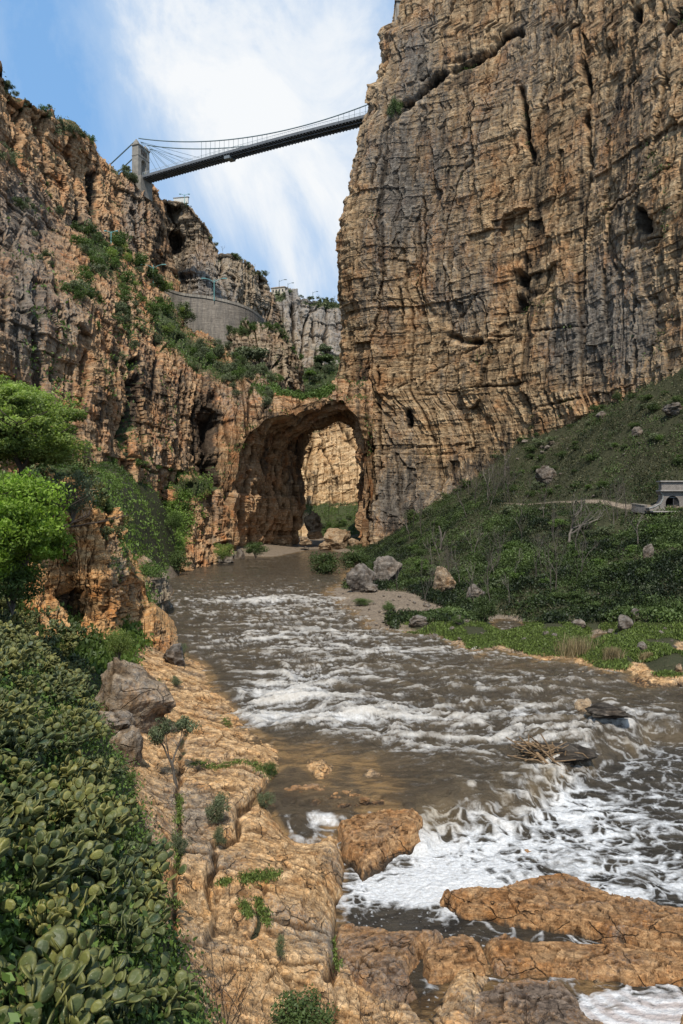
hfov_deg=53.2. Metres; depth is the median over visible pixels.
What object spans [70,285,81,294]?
shrub
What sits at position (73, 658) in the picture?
prickly pear
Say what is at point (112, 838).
prickly pear
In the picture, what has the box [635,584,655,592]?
bush
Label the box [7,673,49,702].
prickly pear
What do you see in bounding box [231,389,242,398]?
shrub
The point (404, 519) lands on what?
bare tree
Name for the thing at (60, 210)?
shrub
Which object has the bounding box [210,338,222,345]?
shrub
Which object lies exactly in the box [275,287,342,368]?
cliff
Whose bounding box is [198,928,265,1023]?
dry twigs
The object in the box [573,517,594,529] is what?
bush
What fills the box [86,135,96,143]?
shrub
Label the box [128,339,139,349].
shrub
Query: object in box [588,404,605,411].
bush
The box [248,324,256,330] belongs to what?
shrub
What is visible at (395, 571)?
bare tree
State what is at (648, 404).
bush
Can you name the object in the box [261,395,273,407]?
shrub
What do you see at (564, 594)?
bush
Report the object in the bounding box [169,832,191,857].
shrub
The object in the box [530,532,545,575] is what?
bare tree
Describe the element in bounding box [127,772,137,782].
shrub
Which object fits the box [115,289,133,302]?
shrub
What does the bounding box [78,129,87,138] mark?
shrub
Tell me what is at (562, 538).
bare tree
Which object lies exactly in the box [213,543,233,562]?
shrub
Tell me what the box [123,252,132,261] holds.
shrub
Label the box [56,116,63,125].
shrub
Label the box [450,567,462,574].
bush
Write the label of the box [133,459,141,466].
shrub
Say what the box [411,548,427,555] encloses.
bush
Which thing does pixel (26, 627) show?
prickly pear
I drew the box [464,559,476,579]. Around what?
bare tree
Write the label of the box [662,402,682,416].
boulder
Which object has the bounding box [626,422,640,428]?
bush
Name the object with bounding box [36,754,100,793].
prickly pear
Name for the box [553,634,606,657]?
dry reeds
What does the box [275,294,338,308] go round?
cliff plants
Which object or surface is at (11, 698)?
prickly pear
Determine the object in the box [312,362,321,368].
shrub
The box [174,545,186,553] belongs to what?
shrub
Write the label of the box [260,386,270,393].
shrub
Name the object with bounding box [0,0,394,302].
sky
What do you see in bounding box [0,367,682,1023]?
ground
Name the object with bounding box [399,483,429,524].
bare tree
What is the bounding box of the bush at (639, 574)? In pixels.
[634,568,647,577]
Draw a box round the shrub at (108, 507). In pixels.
[102,503,114,512]
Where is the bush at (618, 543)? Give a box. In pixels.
[606,540,625,547]
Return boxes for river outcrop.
[161,469,233,571]
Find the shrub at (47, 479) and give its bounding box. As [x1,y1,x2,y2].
[20,470,59,505]
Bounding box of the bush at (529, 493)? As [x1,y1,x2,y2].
[523,490,536,496]
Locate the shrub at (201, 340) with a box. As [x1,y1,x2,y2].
[195,338,206,347]
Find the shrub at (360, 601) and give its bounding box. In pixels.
[352,598,373,605]
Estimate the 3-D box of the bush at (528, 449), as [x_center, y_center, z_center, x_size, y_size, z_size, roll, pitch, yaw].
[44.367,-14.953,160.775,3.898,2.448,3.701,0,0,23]
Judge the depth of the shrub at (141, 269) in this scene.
230.29 m
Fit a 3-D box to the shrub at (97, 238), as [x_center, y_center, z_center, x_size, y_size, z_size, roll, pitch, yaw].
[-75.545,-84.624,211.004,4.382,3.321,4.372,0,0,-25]
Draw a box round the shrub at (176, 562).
[168,550,191,573]
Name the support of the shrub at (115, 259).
on the cliff at (210, 416)
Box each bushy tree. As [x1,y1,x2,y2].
[223,346,268,372]
[305,370,316,384]
[313,353,334,371]
[319,343,332,352]
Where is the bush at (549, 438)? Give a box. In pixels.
[541,435,557,442]
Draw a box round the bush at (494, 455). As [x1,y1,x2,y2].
[489,450,502,457]
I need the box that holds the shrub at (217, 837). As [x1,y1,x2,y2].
[212,825,226,848]
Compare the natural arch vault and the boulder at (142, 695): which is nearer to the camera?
the boulder at (142, 695)
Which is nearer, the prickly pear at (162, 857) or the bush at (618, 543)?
the prickly pear at (162, 857)
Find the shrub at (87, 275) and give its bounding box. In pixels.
[72,270,95,284]
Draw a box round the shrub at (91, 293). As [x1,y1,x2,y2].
[83,284,100,298]
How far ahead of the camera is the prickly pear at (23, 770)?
12.78 m
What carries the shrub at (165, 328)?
on the cliff at (210, 416)
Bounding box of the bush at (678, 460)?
[670,458,682,463]
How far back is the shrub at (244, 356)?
241.29 m
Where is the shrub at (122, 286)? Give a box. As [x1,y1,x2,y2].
[119,282,130,289]
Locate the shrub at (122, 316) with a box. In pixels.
[115,311,128,321]
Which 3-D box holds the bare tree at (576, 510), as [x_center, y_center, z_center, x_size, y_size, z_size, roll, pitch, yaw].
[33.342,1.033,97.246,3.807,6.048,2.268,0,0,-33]
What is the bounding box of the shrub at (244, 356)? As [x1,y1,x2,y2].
[239,355,252,364]
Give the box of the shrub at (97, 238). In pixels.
[90,233,103,243]
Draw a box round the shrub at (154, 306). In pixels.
[144,300,161,315]
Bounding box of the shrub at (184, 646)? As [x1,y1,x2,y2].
[180,642,189,660]
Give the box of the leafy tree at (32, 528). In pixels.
[0,468,132,598]
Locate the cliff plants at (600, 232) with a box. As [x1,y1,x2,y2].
[338,2,682,455]
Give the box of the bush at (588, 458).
[579,454,597,461]
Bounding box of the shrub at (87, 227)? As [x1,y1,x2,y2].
[83,226,93,235]
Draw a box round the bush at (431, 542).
[428,537,437,544]
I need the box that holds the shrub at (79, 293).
[74,290,87,300]
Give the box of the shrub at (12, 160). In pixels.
[9,158,16,167]
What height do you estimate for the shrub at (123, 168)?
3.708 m
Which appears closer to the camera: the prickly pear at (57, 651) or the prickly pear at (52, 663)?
the prickly pear at (52, 663)
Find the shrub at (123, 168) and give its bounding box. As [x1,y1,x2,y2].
[121,164,129,171]
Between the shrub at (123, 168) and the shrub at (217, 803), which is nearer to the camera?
the shrub at (217, 803)
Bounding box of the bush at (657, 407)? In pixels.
[646,403,661,409]
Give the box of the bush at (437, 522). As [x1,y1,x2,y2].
[430,515,446,526]
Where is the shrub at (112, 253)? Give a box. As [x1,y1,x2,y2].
[105,247,119,258]
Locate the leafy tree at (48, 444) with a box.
[0,380,93,478]
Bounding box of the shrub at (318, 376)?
[315,374,323,379]
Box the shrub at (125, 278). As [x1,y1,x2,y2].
[120,271,134,283]
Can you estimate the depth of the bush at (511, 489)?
136.98 m
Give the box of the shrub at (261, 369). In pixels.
[257,364,268,374]
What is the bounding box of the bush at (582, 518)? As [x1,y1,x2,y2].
[580,516,596,521]
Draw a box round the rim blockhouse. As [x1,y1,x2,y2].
[395,0,400,19]
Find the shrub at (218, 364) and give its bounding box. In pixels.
[213,360,225,368]
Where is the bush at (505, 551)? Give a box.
[496,549,516,557]
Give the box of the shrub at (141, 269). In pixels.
[135,266,143,274]
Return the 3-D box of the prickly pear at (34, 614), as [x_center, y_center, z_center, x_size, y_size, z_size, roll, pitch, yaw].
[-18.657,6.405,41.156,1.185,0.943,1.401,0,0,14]
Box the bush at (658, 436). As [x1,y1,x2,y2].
[655,434,665,441]
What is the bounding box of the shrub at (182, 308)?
[179,305,192,319]
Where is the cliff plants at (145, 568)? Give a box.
[137,552,169,600]
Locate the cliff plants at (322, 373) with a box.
[302,350,339,391]
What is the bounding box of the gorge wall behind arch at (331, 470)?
[301,422,360,507]
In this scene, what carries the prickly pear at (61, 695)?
on the ground at (302, 897)
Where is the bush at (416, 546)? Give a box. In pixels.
[407,544,420,550]
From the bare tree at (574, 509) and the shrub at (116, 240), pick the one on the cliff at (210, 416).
the shrub at (116, 240)
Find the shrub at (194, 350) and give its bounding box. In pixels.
[190,346,198,355]
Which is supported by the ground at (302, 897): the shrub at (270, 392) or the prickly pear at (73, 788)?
the prickly pear at (73, 788)
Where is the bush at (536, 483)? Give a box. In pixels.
[530,481,544,488]
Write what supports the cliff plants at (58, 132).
on the cliff at (69, 187)
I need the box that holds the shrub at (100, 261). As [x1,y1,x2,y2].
[91,256,104,264]
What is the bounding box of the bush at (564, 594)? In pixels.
[554,588,570,598]
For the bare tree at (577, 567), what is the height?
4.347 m
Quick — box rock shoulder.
[135,554,170,611]
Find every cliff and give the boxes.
[0,61,180,291]
[0,143,373,506]
[160,199,292,344]
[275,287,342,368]
[335,0,682,544]
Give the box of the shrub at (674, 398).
[671,395,682,402]
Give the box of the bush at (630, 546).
[625,544,638,551]
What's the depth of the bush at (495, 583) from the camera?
85.72 m
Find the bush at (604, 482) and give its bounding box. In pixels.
[595,480,608,485]
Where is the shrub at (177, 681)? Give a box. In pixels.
[171,675,182,686]
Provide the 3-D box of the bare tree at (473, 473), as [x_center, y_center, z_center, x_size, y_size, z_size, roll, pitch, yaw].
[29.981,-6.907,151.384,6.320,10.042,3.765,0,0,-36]
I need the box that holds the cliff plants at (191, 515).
[164,467,234,556]
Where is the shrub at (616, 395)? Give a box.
[611,390,621,402]
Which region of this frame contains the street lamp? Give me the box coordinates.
[201,278,226,300]
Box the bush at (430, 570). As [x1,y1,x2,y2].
[427,567,436,575]
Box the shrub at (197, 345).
[192,342,203,350]
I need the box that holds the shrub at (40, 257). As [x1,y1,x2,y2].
[35,254,43,260]
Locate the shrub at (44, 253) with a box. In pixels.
[41,248,53,256]
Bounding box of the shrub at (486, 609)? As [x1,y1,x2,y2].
[469,594,499,622]
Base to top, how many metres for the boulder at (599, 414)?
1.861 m
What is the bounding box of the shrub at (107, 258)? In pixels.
[100,253,110,264]
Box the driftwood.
[506,734,587,776]
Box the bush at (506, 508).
[498,505,513,513]
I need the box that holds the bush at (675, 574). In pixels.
[669,569,682,580]
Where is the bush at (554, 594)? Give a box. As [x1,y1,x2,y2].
[551,592,565,598]
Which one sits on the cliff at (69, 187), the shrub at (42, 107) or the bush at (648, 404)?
the shrub at (42, 107)
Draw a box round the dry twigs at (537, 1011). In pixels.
[505,979,569,1023]
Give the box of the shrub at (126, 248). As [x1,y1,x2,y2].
[120,244,128,252]
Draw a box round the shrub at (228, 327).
[225,325,233,330]
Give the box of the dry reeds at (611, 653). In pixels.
[601,646,623,660]
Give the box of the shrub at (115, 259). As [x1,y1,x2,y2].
[109,257,121,269]
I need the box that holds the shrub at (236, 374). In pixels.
[230,370,239,378]
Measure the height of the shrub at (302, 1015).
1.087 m
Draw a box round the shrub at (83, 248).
[77,243,89,254]
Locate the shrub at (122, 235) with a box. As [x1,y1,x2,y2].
[111,230,132,243]
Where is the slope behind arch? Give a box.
[298,504,359,536]
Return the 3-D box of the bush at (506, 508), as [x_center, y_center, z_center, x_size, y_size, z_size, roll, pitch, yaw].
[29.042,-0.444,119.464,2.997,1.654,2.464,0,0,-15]
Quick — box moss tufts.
[157,678,344,972]
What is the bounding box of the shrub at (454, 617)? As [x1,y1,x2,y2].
[451,614,465,624]
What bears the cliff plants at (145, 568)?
on the rock shoulder
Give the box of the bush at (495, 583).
[492,579,510,586]
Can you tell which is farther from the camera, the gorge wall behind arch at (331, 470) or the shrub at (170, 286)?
the gorge wall behind arch at (331, 470)
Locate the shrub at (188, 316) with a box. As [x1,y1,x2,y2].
[178,310,196,322]
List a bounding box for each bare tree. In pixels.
[386,558,399,584]
[392,493,415,527]
[394,504,409,538]
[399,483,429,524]
[410,490,428,535]
[421,566,433,603]
[423,538,431,561]
[425,553,438,585]
[426,514,440,561]
[438,526,445,549]
[439,535,455,570]
[440,547,459,581]
[453,474,466,515]
[457,448,472,486]
[459,450,478,493]
[459,527,474,547]
[462,570,477,597]
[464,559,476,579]
[467,459,485,498]
[467,475,483,505]
[474,526,488,551]
[475,534,499,572]
[477,464,493,498]
[479,564,494,600]
[483,449,496,494]
[483,470,488,502]
[485,546,498,580]
[487,467,503,513]
[490,527,507,567]
[494,460,523,499]
[495,470,504,502]
[499,442,518,475]
[500,468,521,501]
[503,455,509,483]
[511,505,529,541]
[514,488,528,514]
[515,548,523,572]
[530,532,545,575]
[533,534,545,567]
[535,529,557,558]
[538,478,550,515]
[538,557,554,591]
[539,544,570,588]
[542,520,561,560]
[548,497,559,541]
[558,525,568,551]
[563,498,583,531]
[568,494,605,541]
[568,553,588,581]
[569,490,588,529]
[570,533,598,571]
[574,507,592,550]
[575,508,598,549]
[597,491,609,520]
[604,476,623,518]
[604,484,624,524]
[614,472,625,520]
[624,513,647,545]
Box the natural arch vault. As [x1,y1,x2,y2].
[224,399,373,549]
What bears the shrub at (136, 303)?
on the cliff at (210, 416)
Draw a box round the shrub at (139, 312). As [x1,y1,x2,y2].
[136,308,141,314]
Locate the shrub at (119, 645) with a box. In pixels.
[104,627,136,659]
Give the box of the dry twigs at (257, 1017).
[231,1000,281,1023]
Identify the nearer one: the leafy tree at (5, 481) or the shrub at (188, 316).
the leafy tree at (5, 481)
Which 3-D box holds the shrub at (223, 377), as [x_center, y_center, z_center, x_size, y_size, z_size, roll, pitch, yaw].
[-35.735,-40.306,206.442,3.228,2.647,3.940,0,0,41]
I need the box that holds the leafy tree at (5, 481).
[0,468,41,497]
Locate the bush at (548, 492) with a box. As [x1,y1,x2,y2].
[539,488,552,494]
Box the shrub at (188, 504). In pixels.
[183,502,191,510]
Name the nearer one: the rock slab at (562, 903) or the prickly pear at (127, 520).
the rock slab at (562, 903)
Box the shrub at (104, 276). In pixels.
[101,272,110,278]
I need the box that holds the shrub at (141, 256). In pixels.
[130,252,148,265]
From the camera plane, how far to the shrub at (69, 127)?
264.35 m
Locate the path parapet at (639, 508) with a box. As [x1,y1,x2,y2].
[631,503,647,512]
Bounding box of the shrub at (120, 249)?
[109,246,122,255]
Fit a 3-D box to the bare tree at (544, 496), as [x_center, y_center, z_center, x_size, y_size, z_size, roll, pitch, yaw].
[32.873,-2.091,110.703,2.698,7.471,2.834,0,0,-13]
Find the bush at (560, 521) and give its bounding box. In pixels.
[548,518,567,527]
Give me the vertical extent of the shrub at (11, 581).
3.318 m
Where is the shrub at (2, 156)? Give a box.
[0,151,6,161]
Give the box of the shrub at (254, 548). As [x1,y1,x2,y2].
[243,542,268,557]
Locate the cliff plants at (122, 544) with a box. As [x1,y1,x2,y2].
[9,460,149,608]
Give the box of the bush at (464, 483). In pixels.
[460,479,473,486]
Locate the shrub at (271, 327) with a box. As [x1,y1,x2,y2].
[267,324,275,330]
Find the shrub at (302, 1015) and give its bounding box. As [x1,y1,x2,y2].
[267,983,339,1023]
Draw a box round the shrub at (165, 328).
[162,323,175,332]
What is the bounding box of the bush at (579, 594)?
[571,588,589,596]
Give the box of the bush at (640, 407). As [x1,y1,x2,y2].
[635,403,646,410]
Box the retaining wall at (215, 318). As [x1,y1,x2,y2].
[158,284,265,344]
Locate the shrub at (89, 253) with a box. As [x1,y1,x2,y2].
[85,250,96,258]
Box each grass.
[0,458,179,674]
[401,620,682,677]
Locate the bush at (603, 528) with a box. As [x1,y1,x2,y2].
[593,526,616,534]
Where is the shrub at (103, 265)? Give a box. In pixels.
[98,264,108,274]
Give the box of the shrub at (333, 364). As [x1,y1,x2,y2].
[325,361,338,369]
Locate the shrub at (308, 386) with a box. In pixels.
[304,382,312,388]
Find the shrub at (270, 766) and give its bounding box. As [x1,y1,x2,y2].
[262,760,279,775]
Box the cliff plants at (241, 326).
[225,317,304,381]
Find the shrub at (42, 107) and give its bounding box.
[37,103,48,116]
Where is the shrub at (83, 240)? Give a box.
[77,237,93,249]
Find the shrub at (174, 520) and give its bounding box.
[164,508,184,530]
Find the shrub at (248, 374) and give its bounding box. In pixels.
[241,370,255,380]
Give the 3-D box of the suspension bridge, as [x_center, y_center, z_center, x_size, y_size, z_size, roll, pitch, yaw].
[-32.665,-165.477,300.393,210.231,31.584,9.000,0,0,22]
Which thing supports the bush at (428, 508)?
on the ground at (302, 897)
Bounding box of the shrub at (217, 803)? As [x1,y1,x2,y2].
[205,791,231,825]
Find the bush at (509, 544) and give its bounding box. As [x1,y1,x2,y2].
[504,541,519,548]
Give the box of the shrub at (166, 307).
[159,301,175,315]
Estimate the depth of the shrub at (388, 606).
76.31 m
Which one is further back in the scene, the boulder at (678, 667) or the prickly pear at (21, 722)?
the boulder at (678, 667)
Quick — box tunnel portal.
[645,481,682,511]
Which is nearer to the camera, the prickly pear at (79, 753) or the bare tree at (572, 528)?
the prickly pear at (79, 753)
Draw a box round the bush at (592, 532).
[586,529,601,536]
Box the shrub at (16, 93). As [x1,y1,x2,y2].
[11,90,19,96]
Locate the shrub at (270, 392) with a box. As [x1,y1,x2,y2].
[264,389,273,397]
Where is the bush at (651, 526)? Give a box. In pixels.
[645,523,664,532]
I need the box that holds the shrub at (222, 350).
[214,347,225,356]
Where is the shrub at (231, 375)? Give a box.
[225,371,235,381]
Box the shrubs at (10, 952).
[0,590,225,1023]
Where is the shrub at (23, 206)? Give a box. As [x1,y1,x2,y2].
[20,201,30,210]
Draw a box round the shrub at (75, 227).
[70,220,82,231]
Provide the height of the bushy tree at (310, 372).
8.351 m
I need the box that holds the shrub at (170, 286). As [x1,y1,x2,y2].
[159,280,173,291]
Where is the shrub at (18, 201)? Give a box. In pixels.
[12,196,23,206]
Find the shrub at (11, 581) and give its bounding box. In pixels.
[0,555,48,614]
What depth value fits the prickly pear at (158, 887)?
12.61 m
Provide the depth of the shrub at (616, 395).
142.78 m
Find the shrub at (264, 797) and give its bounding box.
[255,791,276,809]
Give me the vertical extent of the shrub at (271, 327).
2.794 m
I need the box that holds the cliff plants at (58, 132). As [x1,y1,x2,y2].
[0,67,179,286]
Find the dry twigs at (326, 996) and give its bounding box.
[297,971,352,1017]
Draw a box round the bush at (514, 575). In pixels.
[504,571,524,578]
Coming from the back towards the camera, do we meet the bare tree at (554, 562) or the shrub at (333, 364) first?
the shrub at (333, 364)
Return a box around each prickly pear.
[0,595,17,614]
[0,610,16,622]
[0,628,14,647]
[0,633,26,649]
[0,639,33,660]
[0,647,15,673]
[0,648,31,677]
[0,687,26,708]
[0,695,29,729]
[0,700,26,729]
[0,712,9,723]
[0,719,55,770]
[0,754,58,791]
[0,783,44,828]
[0,814,19,837]
[0,830,87,911]
[0,837,10,858]
[0,882,15,912]
[0,916,144,1023]
[0,950,113,1023]
[1,620,14,627]
[2,613,22,623]
[2,777,61,818]
[4,688,49,713]
[5,625,38,647]
[6,620,24,629]
[7,645,39,672]
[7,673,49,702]
[10,609,29,622]
[10,634,46,657]
[10,705,78,753]
[10,826,103,883]
[13,792,50,839]
[19,617,39,629]
[19,882,99,947]
[20,623,31,633]
[21,627,38,636]
[21,721,52,763]
[21,778,105,831]
[22,610,43,620]
[29,656,58,675]
[31,647,50,669]
[32,672,82,692]
[33,675,72,707]
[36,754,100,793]
[38,638,54,646]
[38,665,71,681]
[39,627,61,638]
[39,650,60,661]
[40,635,59,649]
[43,709,102,742]
[43,728,96,761]
[46,605,59,611]
[48,618,65,631]
[51,646,63,662]
[52,672,96,705]
[54,704,101,734]
[55,662,68,670]
[55,775,103,817]
[56,621,86,635]
[59,641,78,657]
[60,632,82,642]
[60,812,113,861]
[63,653,88,668]
[63,659,76,665]
[66,671,87,686]
[67,658,95,674]
[68,668,81,675]
[69,668,92,680]
[69,843,129,916]
[70,692,98,708]
[70,800,133,845]
[71,684,85,694]
[71,749,119,776]
[72,458,88,470]
[75,702,99,711]
[75,771,115,803]
[82,714,110,746]
[82,893,165,966]
[82,954,158,1023]
[84,708,108,740]
[86,469,99,478]
[86,802,117,822]
[87,813,127,843]
[87,854,156,906]
[90,754,128,778]
[91,481,105,489]
[93,488,107,499]
[97,495,109,508]
[100,526,114,540]
[104,794,138,827]
[110,525,126,534]
[112,833,173,860]
[118,853,186,884]
[119,850,173,878]
[121,515,133,525]
[122,869,167,913]
[124,951,199,1023]
[130,899,171,960]
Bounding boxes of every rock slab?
[284,783,383,808]
[335,923,443,1003]
[337,808,422,881]
[422,934,486,984]
[439,978,602,1023]
[440,873,682,951]
[484,933,682,986]
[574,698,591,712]
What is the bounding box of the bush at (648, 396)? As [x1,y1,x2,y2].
[637,394,652,401]
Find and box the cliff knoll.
[226,320,304,393]
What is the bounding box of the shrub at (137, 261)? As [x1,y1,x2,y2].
[129,258,140,266]
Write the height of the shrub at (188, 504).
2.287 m
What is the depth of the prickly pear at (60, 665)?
32.73 m
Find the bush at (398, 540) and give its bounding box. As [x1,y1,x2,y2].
[395,537,405,544]
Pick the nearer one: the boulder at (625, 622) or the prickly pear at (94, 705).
the prickly pear at (94, 705)
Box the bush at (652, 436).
[647,432,657,440]
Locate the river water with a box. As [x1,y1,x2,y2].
[166,550,682,1023]
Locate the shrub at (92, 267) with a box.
[87,263,100,275]
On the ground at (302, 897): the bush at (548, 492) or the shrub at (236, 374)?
the bush at (548, 492)
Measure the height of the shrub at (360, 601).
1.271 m
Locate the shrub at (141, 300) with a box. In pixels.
[135,293,146,302]
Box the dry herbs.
[345,369,682,625]
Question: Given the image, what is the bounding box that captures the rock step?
[136,601,177,653]
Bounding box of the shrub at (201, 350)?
[197,346,210,354]
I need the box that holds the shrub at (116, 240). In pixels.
[111,234,127,246]
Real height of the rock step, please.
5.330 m
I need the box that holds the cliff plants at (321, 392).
[0,141,374,498]
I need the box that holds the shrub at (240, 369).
[236,366,244,374]
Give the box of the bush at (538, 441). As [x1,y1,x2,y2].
[529,438,543,446]
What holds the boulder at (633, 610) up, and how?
on the ground at (302, 897)
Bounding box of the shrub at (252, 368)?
[242,363,254,370]
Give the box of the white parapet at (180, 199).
[173,196,189,203]
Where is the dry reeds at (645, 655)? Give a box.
[637,651,652,660]
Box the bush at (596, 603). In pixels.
[586,600,600,606]
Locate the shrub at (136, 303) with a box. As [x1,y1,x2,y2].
[130,300,139,307]
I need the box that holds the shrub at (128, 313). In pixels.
[123,309,132,316]
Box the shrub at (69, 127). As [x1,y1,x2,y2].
[64,124,73,131]
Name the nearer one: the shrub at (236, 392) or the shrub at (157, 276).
the shrub at (236, 392)
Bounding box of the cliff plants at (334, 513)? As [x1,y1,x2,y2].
[300,501,358,536]
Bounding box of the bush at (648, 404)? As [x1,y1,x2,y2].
[644,401,657,410]
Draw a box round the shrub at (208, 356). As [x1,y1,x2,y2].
[205,352,216,361]
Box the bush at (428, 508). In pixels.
[419,506,433,514]
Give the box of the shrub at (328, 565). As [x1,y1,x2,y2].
[307,551,339,573]
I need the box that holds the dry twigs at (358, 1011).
[344,985,407,1023]
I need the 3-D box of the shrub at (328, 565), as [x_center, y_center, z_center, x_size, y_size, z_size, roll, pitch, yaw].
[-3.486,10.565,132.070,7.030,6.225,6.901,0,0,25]
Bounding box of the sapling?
[147,715,200,788]
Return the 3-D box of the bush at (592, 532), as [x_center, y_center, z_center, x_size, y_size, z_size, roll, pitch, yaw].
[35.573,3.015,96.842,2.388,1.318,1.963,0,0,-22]
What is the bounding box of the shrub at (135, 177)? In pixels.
[128,172,138,181]
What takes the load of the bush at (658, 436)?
on the ground at (302, 897)
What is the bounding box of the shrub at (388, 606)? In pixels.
[381,600,395,613]
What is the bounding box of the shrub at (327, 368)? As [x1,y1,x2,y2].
[322,364,332,373]
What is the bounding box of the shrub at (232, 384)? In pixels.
[229,382,236,388]
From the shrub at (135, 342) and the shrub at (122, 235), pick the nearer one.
the shrub at (135, 342)
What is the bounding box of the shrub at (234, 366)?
[224,361,237,370]
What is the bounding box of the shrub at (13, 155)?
[8,151,18,163]
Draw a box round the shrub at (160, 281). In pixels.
[154,277,163,286]
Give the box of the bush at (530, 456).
[525,453,536,457]
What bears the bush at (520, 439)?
on the ground at (302, 897)
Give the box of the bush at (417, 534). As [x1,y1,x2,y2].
[409,532,420,537]
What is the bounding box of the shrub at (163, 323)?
[158,320,170,327]
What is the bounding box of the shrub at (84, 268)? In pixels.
[75,264,90,273]
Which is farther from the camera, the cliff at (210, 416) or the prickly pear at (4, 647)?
the cliff at (210, 416)
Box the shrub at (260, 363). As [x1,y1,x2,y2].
[255,362,267,370]
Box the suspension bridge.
[111,104,367,200]
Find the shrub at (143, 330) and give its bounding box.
[140,326,148,334]
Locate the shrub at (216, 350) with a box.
[212,346,220,356]
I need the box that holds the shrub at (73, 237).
[68,234,81,244]
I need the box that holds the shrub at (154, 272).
[145,266,158,279]
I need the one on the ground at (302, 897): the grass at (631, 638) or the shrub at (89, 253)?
the grass at (631, 638)
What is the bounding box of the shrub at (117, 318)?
[112,313,123,324]
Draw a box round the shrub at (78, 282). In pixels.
[68,278,90,291]
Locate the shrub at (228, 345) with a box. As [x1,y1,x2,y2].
[222,340,232,349]
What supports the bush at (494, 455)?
on the ground at (302, 897)
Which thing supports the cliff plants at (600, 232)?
on the cliff at (499, 227)
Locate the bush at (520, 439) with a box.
[516,435,527,441]
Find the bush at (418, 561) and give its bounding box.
[411,558,428,569]
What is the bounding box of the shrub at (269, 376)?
[266,373,275,382]
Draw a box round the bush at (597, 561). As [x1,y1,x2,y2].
[589,558,606,564]
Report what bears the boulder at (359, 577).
on the ground at (302, 897)
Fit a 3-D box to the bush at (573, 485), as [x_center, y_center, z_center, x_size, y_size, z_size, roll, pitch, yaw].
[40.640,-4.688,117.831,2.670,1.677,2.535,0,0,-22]
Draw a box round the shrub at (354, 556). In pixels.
[336,548,374,569]
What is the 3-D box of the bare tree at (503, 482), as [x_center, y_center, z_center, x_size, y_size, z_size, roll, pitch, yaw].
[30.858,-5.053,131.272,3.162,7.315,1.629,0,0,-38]
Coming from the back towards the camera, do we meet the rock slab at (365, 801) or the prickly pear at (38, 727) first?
the rock slab at (365, 801)
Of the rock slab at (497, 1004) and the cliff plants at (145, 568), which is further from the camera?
the cliff plants at (145, 568)
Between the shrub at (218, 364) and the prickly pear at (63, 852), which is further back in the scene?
the shrub at (218, 364)
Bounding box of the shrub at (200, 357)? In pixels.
[194,351,205,360]
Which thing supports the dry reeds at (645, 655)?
on the ground at (302, 897)
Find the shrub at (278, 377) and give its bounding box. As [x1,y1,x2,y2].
[271,373,282,381]
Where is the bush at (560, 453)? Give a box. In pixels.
[554,450,567,456]
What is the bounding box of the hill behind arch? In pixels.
[302,357,339,391]
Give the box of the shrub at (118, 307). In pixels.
[114,302,123,312]
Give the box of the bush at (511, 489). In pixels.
[506,484,522,491]
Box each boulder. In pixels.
[95,657,175,733]
[98,710,135,733]
[109,725,143,766]
[163,643,184,666]
[217,554,233,563]
[234,548,244,558]
[299,536,311,545]
[303,511,322,530]
[307,530,322,539]
[318,541,330,549]
[324,528,350,549]
[346,563,375,591]
[348,538,360,546]
[363,584,377,592]
[373,556,401,583]
[409,615,426,626]
[432,566,455,593]
[452,615,463,624]
[466,584,484,598]
[517,743,597,764]
[535,466,556,483]
[571,619,585,627]
[585,702,631,718]
[596,411,605,418]
[617,615,632,630]
[631,608,641,619]
[632,427,642,436]
[636,641,646,651]
[643,544,653,557]
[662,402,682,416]
[675,664,682,673]
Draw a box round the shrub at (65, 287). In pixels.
[57,283,70,292]
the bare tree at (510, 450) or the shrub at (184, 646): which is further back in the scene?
the bare tree at (510, 450)
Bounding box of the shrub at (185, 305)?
[174,301,193,314]
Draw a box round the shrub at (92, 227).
[80,219,98,234]
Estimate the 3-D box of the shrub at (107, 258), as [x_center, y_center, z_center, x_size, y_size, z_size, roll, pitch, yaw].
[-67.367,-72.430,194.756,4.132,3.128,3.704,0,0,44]
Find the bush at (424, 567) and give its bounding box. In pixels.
[416,564,435,575]
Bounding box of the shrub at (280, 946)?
[275,933,285,961]
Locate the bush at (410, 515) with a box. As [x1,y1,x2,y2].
[402,509,419,519]
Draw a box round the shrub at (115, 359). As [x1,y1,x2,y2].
[113,356,120,362]
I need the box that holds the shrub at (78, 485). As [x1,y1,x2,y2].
[46,469,102,520]
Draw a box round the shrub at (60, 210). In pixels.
[54,205,63,214]
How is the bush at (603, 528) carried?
on the ground at (302, 897)
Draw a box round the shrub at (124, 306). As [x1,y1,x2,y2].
[115,301,127,314]
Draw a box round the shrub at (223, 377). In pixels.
[220,374,229,381]
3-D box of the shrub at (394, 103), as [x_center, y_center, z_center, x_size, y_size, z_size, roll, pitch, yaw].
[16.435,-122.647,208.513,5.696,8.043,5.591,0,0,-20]
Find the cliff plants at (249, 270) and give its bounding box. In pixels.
[160,198,289,336]
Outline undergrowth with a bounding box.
[341,370,682,629]
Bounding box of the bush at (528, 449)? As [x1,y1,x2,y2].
[521,444,536,452]
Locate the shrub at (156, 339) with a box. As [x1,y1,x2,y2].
[153,333,163,343]
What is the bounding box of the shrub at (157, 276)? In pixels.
[152,274,167,283]
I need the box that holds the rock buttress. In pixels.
[14,464,156,638]
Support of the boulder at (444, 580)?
on the ground at (302, 897)
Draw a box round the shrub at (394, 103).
[386,95,403,120]
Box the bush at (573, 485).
[569,481,579,488]
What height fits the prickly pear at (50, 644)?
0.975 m
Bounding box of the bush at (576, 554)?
[572,550,587,557]
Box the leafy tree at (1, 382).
[0,374,42,461]
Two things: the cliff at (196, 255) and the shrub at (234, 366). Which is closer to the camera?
the shrub at (234, 366)

